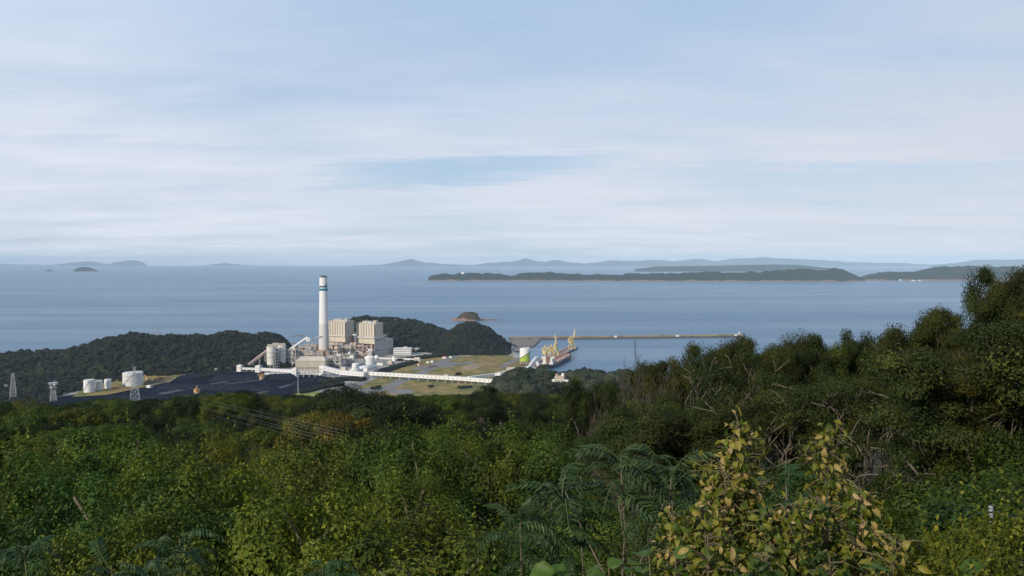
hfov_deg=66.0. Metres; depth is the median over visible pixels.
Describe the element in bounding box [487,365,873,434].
headland forest
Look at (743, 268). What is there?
mountain
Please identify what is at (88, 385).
storage tank
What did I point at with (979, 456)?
shrub
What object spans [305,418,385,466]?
broadleaf tree
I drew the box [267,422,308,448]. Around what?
broadleaf tree
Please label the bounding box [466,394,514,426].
broadleaf tree
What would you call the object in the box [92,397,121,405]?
broadleaf tree
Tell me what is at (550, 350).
unloading crane
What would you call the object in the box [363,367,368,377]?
transfer tower
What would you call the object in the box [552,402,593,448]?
coastal tree
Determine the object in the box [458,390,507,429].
tree
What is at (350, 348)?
process frame
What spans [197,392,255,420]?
broadleaf tree
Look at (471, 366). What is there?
bare earth ground
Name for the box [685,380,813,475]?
coastal tree
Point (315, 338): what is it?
conveyor
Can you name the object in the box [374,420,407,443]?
broadleaf tree
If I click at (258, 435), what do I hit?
broadleaf tree
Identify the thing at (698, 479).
shrub
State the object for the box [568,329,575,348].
unloading crane
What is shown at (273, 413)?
broadleaf tree
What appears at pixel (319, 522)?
shrub
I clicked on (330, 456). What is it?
shrub
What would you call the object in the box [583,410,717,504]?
coastal tree
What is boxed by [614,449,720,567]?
frond plant
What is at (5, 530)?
shrub
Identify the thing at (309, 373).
shed
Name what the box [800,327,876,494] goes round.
coastal tree
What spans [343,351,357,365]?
process frame
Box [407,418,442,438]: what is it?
broadleaf tree
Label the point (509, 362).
service road
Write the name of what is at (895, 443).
coastal tree
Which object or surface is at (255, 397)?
broadleaf tree
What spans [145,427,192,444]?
broadleaf tree
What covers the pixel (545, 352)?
unloading crane
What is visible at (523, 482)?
shrub
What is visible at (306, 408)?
broadleaf tree
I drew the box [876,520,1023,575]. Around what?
shrub
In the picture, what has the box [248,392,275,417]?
broadleaf tree
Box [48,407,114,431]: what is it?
broadleaf tree
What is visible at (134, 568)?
frond plant
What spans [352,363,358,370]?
storage tank
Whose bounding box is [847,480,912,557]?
shrub
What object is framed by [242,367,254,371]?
conveyor
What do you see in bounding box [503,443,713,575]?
frond plant
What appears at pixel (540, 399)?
broadleaf tree
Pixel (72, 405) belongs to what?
broadleaf tree
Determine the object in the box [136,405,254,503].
shrub
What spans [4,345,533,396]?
ground
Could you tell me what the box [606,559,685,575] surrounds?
shrub
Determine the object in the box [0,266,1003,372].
sea
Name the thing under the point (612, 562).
leaved plant
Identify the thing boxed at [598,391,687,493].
coastal tree
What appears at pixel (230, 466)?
broadleaf tree
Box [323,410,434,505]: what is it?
shrub
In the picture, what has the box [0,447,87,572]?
shrub
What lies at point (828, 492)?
yellowing plant
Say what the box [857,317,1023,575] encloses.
side woods
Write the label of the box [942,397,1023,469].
shrub
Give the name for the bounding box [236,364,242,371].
transfer tower
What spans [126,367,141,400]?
lattice tower
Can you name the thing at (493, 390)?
pine tree
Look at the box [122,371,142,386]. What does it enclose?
storage tank
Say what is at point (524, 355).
patterned silo
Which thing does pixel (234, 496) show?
shrub
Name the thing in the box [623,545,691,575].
leaved plant
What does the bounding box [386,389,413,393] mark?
hardstanding ground
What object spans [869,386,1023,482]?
coastal tree
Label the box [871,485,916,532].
shrub
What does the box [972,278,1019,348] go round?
coastal tree
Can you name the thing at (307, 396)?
broadleaf tree
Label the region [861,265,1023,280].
island
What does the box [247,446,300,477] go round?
broadleaf tree
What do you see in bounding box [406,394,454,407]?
broadleaf tree
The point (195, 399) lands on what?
broadleaf tree
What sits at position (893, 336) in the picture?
coastal tree
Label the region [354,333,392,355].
turbine hall
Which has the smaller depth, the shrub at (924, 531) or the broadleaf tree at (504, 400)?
the shrub at (924, 531)
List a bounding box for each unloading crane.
[541,345,554,359]
[547,341,555,356]
[554,334,558,355]
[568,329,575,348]
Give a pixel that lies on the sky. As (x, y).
(149, 132)
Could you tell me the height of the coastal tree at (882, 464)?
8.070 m
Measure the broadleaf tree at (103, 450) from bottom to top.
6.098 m
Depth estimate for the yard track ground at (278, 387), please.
1460.28 m
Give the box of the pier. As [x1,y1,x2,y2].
[531,345,577,366]
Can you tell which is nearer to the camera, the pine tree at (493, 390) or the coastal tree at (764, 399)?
the coastal tree at (764, 399)
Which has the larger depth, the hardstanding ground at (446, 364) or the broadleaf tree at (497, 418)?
the hardstanding ground at (446, 364)
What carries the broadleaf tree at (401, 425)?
on the hillside
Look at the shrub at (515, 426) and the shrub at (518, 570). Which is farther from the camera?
the shrub at (515, 426)
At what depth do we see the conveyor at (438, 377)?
1536.07 m
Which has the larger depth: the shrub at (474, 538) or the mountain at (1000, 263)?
the mountain at (1000, 263)
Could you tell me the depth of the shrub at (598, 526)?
32.58 m
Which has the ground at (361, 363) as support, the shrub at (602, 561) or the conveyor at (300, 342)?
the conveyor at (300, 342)
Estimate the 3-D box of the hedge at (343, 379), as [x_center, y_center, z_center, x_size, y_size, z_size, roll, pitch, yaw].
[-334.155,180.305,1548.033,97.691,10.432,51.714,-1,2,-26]
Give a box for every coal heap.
[105,393,212,401]
[157,383,278,390]
[176,372,222,378]
[209,373,298,380]
[289,377,326,384]
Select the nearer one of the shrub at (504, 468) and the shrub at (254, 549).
the shrub at (254, 549)
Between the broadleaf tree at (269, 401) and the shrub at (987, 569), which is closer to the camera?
the shrub at (987, 569)
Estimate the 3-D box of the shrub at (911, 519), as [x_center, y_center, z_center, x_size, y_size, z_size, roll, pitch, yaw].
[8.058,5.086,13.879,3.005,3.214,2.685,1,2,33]
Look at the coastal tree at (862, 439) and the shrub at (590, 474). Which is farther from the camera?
the shrub at (590, 474)
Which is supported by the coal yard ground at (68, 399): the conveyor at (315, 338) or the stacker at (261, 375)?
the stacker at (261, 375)
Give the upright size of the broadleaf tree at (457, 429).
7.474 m
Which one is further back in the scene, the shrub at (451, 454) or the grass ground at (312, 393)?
the grass ground at (312, 393)
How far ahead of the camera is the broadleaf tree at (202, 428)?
110.40 m
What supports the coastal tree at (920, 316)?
on the hillside
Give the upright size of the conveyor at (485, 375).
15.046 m
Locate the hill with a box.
[35,341,272,376]
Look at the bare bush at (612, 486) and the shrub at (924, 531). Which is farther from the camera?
the bare bush at (612, 486)
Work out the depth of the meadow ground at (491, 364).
1623.05 m
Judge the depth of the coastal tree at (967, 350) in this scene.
21.90 m
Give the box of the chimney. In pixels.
[316,275,329,357]
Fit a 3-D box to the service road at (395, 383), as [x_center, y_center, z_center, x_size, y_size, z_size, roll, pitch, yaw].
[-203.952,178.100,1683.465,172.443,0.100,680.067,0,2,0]
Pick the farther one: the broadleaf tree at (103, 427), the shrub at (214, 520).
the broadleaf tree at (103, 427)
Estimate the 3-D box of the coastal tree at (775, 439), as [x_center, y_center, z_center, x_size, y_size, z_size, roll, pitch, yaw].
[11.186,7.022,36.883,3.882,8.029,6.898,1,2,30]
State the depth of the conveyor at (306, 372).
1600.05 m
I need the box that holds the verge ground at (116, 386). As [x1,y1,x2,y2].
[72,374,181,396]
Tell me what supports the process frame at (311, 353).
on the ground at (361, 363)
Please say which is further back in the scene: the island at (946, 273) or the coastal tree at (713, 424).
the island at (946, 273)
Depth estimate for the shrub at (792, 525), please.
10.89 m
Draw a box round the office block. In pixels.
[393,347,411,354]
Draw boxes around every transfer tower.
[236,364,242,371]
[255,365,261,372]
[292,367,297,375]
[319,365,325,375]
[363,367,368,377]
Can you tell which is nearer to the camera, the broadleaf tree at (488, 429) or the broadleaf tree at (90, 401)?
the broadleaf tree at (488, 429)
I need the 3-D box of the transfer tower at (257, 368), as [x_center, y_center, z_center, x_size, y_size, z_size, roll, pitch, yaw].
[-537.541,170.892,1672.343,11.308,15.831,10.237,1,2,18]
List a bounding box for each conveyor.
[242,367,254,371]
[248,349,266,364]
[260,368,291,372]
[289,337,307,356]
[298,370,320,376]
[310,336,322,344]
[323,366,365,376]
[368,371,492,384]
[379,357,413,359]
[467,371,504,379]
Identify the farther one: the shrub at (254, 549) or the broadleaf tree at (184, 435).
the broadleaf tree at (184, 435)
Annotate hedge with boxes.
[196,370,229,377]
[294,381,344,393]
[317,376,367,383]
[372,360,417,371]
[396,353,452,360]
[458,385,472,388]
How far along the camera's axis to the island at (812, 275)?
10010.29 m
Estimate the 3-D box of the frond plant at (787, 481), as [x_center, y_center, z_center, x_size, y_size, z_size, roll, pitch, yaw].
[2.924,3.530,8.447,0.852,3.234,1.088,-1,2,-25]
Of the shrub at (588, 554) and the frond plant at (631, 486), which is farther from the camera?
the shrub at (588, 554)
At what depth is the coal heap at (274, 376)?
1562.90 m
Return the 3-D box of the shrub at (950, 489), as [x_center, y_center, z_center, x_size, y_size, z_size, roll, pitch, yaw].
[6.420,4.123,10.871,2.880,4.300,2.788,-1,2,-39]
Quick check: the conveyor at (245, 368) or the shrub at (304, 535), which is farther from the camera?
the conveyor at (245, 368)
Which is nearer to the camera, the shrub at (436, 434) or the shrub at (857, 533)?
the shrub at (857, 533)
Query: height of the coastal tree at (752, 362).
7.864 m
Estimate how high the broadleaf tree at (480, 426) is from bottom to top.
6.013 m
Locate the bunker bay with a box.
[351,334,355,352]
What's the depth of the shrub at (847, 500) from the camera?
11.92 m
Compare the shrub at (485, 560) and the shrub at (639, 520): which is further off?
the shrub at (639, 520)
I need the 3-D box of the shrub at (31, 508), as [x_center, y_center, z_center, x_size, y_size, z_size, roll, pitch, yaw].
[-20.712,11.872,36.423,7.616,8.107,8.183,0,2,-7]
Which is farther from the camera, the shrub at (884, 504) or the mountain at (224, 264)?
the mountain at (224, 264)
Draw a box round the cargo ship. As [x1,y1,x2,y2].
[542,348,570,368]
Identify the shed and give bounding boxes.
[295,356,328,369]
[298,371,318,374]
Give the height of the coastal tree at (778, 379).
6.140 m
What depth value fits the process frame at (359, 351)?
1916.13 m
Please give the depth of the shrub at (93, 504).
28.46 m
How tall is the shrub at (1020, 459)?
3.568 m
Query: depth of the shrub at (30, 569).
21.15 m
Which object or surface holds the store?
on the ground at (361, 363)
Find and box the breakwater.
[508,334,742,339]
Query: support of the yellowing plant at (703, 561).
on the hillside
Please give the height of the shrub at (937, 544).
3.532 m
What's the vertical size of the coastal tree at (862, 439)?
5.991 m
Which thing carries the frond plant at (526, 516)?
on the hillside
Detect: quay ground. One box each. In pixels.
[509,338,539,347]
[511,348,519,351]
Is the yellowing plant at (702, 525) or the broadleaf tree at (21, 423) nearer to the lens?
the yellowing plant at (702, 525)
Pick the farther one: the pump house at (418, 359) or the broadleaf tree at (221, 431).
the pump house at (418, 359)
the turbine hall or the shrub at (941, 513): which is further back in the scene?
the turbine hall
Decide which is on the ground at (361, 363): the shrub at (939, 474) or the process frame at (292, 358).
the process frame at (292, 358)
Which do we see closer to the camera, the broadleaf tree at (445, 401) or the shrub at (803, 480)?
the shrub at (803, 480)
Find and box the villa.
[552,373,568,381]
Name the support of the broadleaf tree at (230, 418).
on the hillside
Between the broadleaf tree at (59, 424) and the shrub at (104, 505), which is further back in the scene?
the broadleaf tree at (59, 424)
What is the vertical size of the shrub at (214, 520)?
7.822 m
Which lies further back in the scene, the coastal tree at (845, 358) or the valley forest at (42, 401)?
the valley forest at (42, 401)
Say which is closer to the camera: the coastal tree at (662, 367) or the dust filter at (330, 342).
the coastal tree at (662, 367)
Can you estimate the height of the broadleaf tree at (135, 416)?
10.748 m
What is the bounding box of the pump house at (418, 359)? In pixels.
[413,357,420,362]
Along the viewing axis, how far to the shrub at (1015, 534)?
5.92 m
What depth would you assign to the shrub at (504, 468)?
36.23 m
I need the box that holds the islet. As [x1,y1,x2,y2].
[451,312,504,320]
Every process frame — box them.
[286,347,301,365]
[299,343,317,355]
[304,350,319,355]
[328,343,343,358]
[328,353,345,367]
[339,342,355,357]
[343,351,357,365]
[353,344,369,358]
[367,348,374,355]
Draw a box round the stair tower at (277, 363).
[274,352,279,368]
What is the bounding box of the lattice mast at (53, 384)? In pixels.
[48,382,57,401]
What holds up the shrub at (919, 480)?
on the hillside
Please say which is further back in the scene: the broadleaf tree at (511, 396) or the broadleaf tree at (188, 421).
the broadleaf tree at (511, 396)
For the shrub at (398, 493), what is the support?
on the hillside
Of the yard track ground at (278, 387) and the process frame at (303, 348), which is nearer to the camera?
the yard track ground at (278, 387)
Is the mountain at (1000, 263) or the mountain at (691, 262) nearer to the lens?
the mountain at (1000, 263)
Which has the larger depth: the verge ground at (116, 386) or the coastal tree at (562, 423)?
the verge ground at (116, 386)
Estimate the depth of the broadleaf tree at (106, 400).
207.98 m
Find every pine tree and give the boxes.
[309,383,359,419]
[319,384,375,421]
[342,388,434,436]
[396,397,452,436]
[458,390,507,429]
[470,385,506,408]
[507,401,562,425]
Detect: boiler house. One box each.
[328,317,354,351]
[355,320,383,355]
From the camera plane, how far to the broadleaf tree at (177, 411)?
148.07 m
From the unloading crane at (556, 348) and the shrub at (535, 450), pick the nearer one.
the shrub at (535, 450)
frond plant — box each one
[0,535,62,575]
[76,535,151,575]
[127,527,227,575]
[148,552,192,575]
[303,558,367,575]
[472,501,561,575]
[500,484,600,563]
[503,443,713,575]
[547,461,610,575]
[611,443,684,575]
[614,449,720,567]
[733,463,824,530]
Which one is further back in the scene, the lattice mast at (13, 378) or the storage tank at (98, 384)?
the storage tank at (98, 384)
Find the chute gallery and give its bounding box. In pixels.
[526,356,539,367]
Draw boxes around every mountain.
[0,260,147,265]
[201,263,255,265]
[358,257,934,265]
[635,264,829,271]
[928,259,1023,266]
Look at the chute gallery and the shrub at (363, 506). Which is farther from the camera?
the chute gallery
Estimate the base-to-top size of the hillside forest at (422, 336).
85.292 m
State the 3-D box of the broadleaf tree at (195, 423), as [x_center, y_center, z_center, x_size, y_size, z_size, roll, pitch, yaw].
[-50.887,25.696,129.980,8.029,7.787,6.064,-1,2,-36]
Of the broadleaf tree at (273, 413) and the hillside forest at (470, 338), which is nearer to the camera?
the broadleaf tree at (273, 413)
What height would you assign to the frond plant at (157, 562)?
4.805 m
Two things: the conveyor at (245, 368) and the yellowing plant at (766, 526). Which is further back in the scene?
the conveyor at (245, 368)
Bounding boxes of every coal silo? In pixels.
[266,344,275,367]
[278,343,285,362]
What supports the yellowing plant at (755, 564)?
on the hillside
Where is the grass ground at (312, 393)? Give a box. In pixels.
[292,391,321,397]
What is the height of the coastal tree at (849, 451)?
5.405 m
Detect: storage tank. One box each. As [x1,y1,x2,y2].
[83,379,94,392]
[95,380,102,389]
[104,378,110,388]
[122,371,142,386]
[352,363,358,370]
[364,355,374,364]
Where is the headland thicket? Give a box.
[544,380,570,389]
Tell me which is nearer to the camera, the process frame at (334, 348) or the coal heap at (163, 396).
the coal heap at (163, 396)
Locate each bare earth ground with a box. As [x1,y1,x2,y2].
[143,377,172,384]
[460,363,482,369]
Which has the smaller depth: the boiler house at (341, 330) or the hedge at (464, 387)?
the hedge at (464, 387)
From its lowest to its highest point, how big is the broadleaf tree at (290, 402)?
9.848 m
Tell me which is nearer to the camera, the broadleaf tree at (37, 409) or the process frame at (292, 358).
the broadleaf tree at (37, 409)
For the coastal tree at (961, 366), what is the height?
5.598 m
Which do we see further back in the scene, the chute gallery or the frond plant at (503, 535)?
the chute gallery
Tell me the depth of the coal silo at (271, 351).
1722.38 m
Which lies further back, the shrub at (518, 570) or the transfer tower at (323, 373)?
the transfer tower at (323, 373)
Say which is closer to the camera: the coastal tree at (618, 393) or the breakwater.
the coastal tree at (618, 393)
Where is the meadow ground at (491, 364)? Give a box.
[359,355,524,397]
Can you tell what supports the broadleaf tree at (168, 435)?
on the hillside
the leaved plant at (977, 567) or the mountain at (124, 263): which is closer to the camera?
the leaved plant at (977, 567)
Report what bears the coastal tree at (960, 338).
on the hillside
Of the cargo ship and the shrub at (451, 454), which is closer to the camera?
the shrub at (451, 454)
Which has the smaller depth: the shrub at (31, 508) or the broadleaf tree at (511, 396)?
the shrub at (31, 508)
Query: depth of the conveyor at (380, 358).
1870.90 m
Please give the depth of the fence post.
9.88 m
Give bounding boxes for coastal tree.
[508,419,561,456]
[522,406,596,454]
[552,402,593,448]
[555,413,715,559]
[557,375,665,522]
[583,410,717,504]
[594,387,628,413]
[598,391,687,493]
[617,377,687,412]
[619,360,712,403]
[636,355,768,421]
[636,394,732,481]
[669,402,790,485]
[671,339,737,414]
[678,340,806,460]
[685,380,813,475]
[697,383,862,498]
[703,337,802,480]
[719,333,799,476]
[729,352,775,473]
[730,371,932,510]
[745,328,841,479]
[748,390,883,496]
[750,364,881,481]
[779,379,973,498]
[788,346,834,466]
[790,333,873,480]
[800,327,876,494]
[805,373,908,496]
[840,371,975,490]
[845,357,916,485]
[863,427,897,487]
[864,315,948,397]
[865,333,912,472]
[865,365,1006,501]
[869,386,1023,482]
[896,361,1023,464]
[910,306,975,377]
[915,304,957,361]
[938,316,989,375]
[941,347,1023,456]
[947,296,1015,364]
[960,265,1019,362]
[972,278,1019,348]
[995,338,1023,451]
[998,264,1023,341]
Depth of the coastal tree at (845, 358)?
30.94 m
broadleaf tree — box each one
[0,401,14,415]
[0,402,35,410]
[0,415,47,451]
[3,396,47,414]
[4,404,61,436]
[8,412,53,449]
[17,429,62,451]
[28,433,84,471]
[38,427,105,463]
[44,419,74,432]
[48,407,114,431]
[53,401,106,415]
[74,413,116,433]
[77,406,111,426]
[80,422,128,444]
[80,441,125,461]
[85,400,151,443]
[86,397,122,404]
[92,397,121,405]
[102,398,143,404]
[111,400,169,439]
[129,398,167,419]
[143,431,206,467]
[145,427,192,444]
[147,399,192,429]
[150,394,203,425]
[156,396,200,422]
[163,415,198,434]
[172,394,211,404]
[173,420,238,441]
[174,433,210,461]
[177,419,221,431]
[191,437,252,468]
[192,413,237,436]
[195,392,222,423]
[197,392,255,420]
[197,399,249,421]
[200,423,249,468]
[208,392,251,422]
[216,463,248,474]
[226,390,267,427]
[228,424,280,460]
[232,411,276,444]
[241,408,285,432]
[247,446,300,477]
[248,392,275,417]
[248,446,306,463]
[252,438,306,456]
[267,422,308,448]
[269,405,295,422]
[271,397,309,415]
[273,410,336,452]
[278,416,327,438]
[279,393,300,399]
[285,395,314,410]
[287,403,328,423]
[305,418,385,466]
[311,410,376,446]
[367,408,411,437]
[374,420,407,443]
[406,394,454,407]
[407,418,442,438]
[420,394,468,416]
[431,411,478,437]
[431,426,471,445]
[442,409,470,427]
[449,396,476,420]
[452,393,469,398]
[455,438,489,445]
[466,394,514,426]
[466,422,508,445]
[470,420,497,434]
[479,398,516,428]
[492,392,526,429]
[503,392,535,425]
[515,396,554,421]
[516,393,559,406]
[530,393,559,404]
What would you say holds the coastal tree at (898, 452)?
on the hillside
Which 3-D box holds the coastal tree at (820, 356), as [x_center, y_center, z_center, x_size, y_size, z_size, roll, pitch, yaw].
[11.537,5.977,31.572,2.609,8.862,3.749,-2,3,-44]
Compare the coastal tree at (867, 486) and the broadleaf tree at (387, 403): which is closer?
the coastal tree at (867, 486)
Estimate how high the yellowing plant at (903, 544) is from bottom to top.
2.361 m
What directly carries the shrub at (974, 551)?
on the hillside
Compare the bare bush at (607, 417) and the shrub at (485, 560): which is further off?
the bare bush at (607, 417)
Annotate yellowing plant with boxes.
[648,491,938,575]
[672,521,738,575]
[682,405,777,574]
[704,490,810,575]
[710,482,859,575]
[714,541,846,575]
[791,540,872,575]
[794,477,900,575]
[797,420,872,575]
[850,531,932,575]
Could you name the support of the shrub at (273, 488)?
on the hillside
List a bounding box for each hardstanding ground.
[326,380,369,394]
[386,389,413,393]
[436,362,458,366]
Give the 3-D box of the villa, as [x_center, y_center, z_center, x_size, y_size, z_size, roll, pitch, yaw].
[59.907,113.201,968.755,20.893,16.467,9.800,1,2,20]
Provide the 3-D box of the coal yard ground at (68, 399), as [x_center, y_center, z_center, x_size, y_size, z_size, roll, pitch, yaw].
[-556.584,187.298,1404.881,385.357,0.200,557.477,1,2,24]
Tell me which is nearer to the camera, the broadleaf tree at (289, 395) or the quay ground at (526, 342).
the broadleaf tree at (289, 395)
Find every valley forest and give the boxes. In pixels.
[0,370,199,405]
[0,392,52,403]
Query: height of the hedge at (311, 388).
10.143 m
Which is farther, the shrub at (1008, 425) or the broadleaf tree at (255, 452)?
the broadleaf tree at (255, 452)
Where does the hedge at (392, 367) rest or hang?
on the ground at (361, 363)
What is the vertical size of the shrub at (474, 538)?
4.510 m
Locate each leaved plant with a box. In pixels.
[530,560,604,575]
[607,557,652,575]
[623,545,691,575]
[635,567,652,572]
[861,558,988,575]
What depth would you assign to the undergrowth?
40.00 m
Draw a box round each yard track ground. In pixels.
[159,381,228,393]
[227,380,259,383]
[257,384,290,393]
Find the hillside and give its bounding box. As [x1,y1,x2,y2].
[8,423,921,555]
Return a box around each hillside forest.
[0,330,294,379]
[318,315,446,352]
[431,321,511,355]
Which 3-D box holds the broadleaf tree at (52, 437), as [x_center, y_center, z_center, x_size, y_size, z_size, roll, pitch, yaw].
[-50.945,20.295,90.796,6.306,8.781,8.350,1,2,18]
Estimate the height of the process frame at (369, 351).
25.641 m
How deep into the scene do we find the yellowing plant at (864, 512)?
5.54 m
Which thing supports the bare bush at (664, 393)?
on the hillside
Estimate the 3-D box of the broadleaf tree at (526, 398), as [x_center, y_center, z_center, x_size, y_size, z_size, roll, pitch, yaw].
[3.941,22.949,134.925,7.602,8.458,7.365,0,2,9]
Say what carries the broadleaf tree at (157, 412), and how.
on the hillside
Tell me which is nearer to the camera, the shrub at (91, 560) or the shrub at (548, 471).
the shrub at (91, 560)
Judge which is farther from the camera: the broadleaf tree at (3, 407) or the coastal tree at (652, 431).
the broadleaf tree at (3, 407)
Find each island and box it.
[73,267,98,271]
[428,268,864,281]
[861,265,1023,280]
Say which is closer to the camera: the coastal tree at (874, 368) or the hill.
the coastal tree at (874, 368)
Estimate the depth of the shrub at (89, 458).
40.27 m
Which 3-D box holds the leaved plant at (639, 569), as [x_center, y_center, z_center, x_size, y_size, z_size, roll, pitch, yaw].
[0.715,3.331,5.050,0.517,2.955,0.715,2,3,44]
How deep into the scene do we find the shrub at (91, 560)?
20.07 m
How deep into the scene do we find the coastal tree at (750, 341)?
32.00 m
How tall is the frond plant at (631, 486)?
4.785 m
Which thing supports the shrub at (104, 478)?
on the hillside
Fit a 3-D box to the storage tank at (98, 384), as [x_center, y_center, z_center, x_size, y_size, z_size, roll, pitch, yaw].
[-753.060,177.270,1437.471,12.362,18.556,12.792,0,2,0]
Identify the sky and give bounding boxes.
[0,0,1023,265]
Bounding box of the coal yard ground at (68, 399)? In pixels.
[49,371,333,405]
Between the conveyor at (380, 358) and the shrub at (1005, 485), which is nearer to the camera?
the shrub at (1005, 485)
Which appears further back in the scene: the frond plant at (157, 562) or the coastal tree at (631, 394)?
the coastal tree at (631, 394)
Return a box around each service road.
[358,355,458,393]
[411,361,474,369]
[499,357,519,367]
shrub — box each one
[0,422,102,530]
[0,435,209,575]
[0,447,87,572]
[0,448,142,546]
[0,485,160,575]
[0,502,52,575]
[9,441,143,499]
[30,491,237,575]
[34,411,184,521]
[48,481,229,574]
[49,472,167,534]
[53,411,206,481]
[67,472,248,575]
[112,436,305,571]
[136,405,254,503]
[146,470,400,575]
[197,464,310,534]
[201,468,275,517]
[206,441,329,513]
[216,481,356,574]
[249,508,413,565]
[259,450,372,517]
[261,424,383,495]
[279,493,523,575]
[292,500,487,575]
[293,449,456,567]
[300,547,371,575]
[316,482,429,538]
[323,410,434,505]
[327,467,474,567]
[344,403,467,537]
[369,415,484,461]
[385,432,490,494]
[389,423,504,509]
[404,415,484,482]
[421,499,616,575]
[426,474,556,558]
[431,406,546,545]
[443,517,519,573]
[448,409,599,526]
[453,433,565,519]
[472,408,558,464]
[474,516,643,575]
[506,433,588,474]
[511,424,597,497]
[512,491,636,566]
[525,541,592,575]
[531,469,628,544]
[540,492,635,539]
[579,506,692,575]
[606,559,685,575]
[607,542,665,574]
[630,509,666,558]
[638,483,698,542]
[651,480,708,526]
[664,459,757,507]
[672,484,932,575]
[721,433,848,561]
[756,448,850,505]
[759,488,882,557]
[762,484,882,569]
[834,460,1023,575]
[843,510,1023,575]
[847,477,1022,561]
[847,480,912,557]
[854,477,1023,575]
[871,466,933,502]
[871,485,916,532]
[871,502,902,519]
[872,463,916,493]
[875,444,1023,571]
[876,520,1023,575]
[879,452,1012,522]
[885,481,1016,575]
[893,488,950,536]
[908,457,982,503]
[911,452,972,484]
[913,452,1023,512]
[918,468,1023,575]
[924,442,1023,490]
[936,443,1023,520]
[939,430,1020,483]
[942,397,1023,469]
[944,462,1018,483]
[974,407,1023,484]
[984,440,1023,486]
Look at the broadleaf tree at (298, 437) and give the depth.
84.39 m
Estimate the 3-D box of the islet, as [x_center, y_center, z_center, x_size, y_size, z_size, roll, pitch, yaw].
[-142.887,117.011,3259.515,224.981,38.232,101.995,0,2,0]
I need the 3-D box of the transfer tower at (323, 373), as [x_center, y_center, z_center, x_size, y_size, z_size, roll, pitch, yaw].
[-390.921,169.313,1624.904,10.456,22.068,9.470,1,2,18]
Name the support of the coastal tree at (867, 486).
on the hillside
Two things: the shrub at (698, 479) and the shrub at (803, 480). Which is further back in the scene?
the shrub at (698, 479)
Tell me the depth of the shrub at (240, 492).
39.56 m
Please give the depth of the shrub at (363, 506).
33.32 m
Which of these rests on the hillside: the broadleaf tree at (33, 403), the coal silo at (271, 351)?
the broadleaf tree at (33, 403)
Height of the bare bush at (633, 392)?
10.276 m
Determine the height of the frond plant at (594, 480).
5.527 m
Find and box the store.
[359,364,377,370]
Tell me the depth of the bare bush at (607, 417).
35.89 m
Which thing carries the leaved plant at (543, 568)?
on the hillside
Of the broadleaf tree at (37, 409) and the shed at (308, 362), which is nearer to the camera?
the broadleaf tree at (37, 409)
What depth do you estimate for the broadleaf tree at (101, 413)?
138.58 m
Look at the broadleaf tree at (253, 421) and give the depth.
125.43 m
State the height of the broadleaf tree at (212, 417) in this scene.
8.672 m
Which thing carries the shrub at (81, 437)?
on the hillside
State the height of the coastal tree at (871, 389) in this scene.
6.043 m
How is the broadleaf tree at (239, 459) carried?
on the hillside
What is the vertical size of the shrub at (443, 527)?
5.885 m
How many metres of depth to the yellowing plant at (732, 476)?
6.19 m
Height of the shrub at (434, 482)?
7.676 m
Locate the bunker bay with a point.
(353, 338)
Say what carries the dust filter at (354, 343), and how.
on the ground at (361, 363)
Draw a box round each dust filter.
[329,341,341,352]
[349,342,357,352]
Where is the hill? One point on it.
(164, 365)
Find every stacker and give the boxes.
[194,386,199,393]
[258,371,264,380]
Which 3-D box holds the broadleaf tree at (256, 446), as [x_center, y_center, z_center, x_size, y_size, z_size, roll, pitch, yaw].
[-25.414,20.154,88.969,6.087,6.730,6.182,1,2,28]
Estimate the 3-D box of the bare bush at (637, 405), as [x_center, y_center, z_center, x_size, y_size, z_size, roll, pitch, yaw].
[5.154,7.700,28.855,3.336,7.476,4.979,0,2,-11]
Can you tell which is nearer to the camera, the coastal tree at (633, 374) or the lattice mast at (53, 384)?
the coastal tree at (633, 374)
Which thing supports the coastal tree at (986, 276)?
on the hillside
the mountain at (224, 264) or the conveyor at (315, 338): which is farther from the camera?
the mountain at (224, 264)
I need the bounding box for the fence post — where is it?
[983,506,1012,537]
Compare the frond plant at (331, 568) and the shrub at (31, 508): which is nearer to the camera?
the frond plant at (331, 568)
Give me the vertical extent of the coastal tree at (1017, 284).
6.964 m
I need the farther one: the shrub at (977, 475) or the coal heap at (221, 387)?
the coal heap at (221, 387)
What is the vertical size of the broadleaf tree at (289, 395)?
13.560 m
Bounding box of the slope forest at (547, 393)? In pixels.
[18,392,804,480]
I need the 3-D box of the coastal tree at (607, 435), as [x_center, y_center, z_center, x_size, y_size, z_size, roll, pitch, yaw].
[4.211,7.419,26.000,3.686,6.778,5.296,-1,2,-31]
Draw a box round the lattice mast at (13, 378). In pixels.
[9,373,16,397]
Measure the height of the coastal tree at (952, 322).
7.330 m
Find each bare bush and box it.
[576,342,669,524]
[588,376,636,519]
[599,399,634,537]
[626,377,687,492]
[627,399,675,545]
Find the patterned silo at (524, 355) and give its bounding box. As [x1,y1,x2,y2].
[519,347,529,364]
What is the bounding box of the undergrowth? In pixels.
[418,499,671,560]
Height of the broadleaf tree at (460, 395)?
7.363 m
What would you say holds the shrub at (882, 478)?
on the hillside
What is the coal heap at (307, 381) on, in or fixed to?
on the coal yard ground at (68, 399)
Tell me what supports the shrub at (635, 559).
on the hillside
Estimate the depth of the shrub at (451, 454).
45.83 m
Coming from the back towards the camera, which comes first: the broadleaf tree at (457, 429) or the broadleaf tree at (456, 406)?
the broadleaf tree at (456, 406)
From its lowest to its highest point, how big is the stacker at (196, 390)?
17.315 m
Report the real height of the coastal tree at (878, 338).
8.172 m

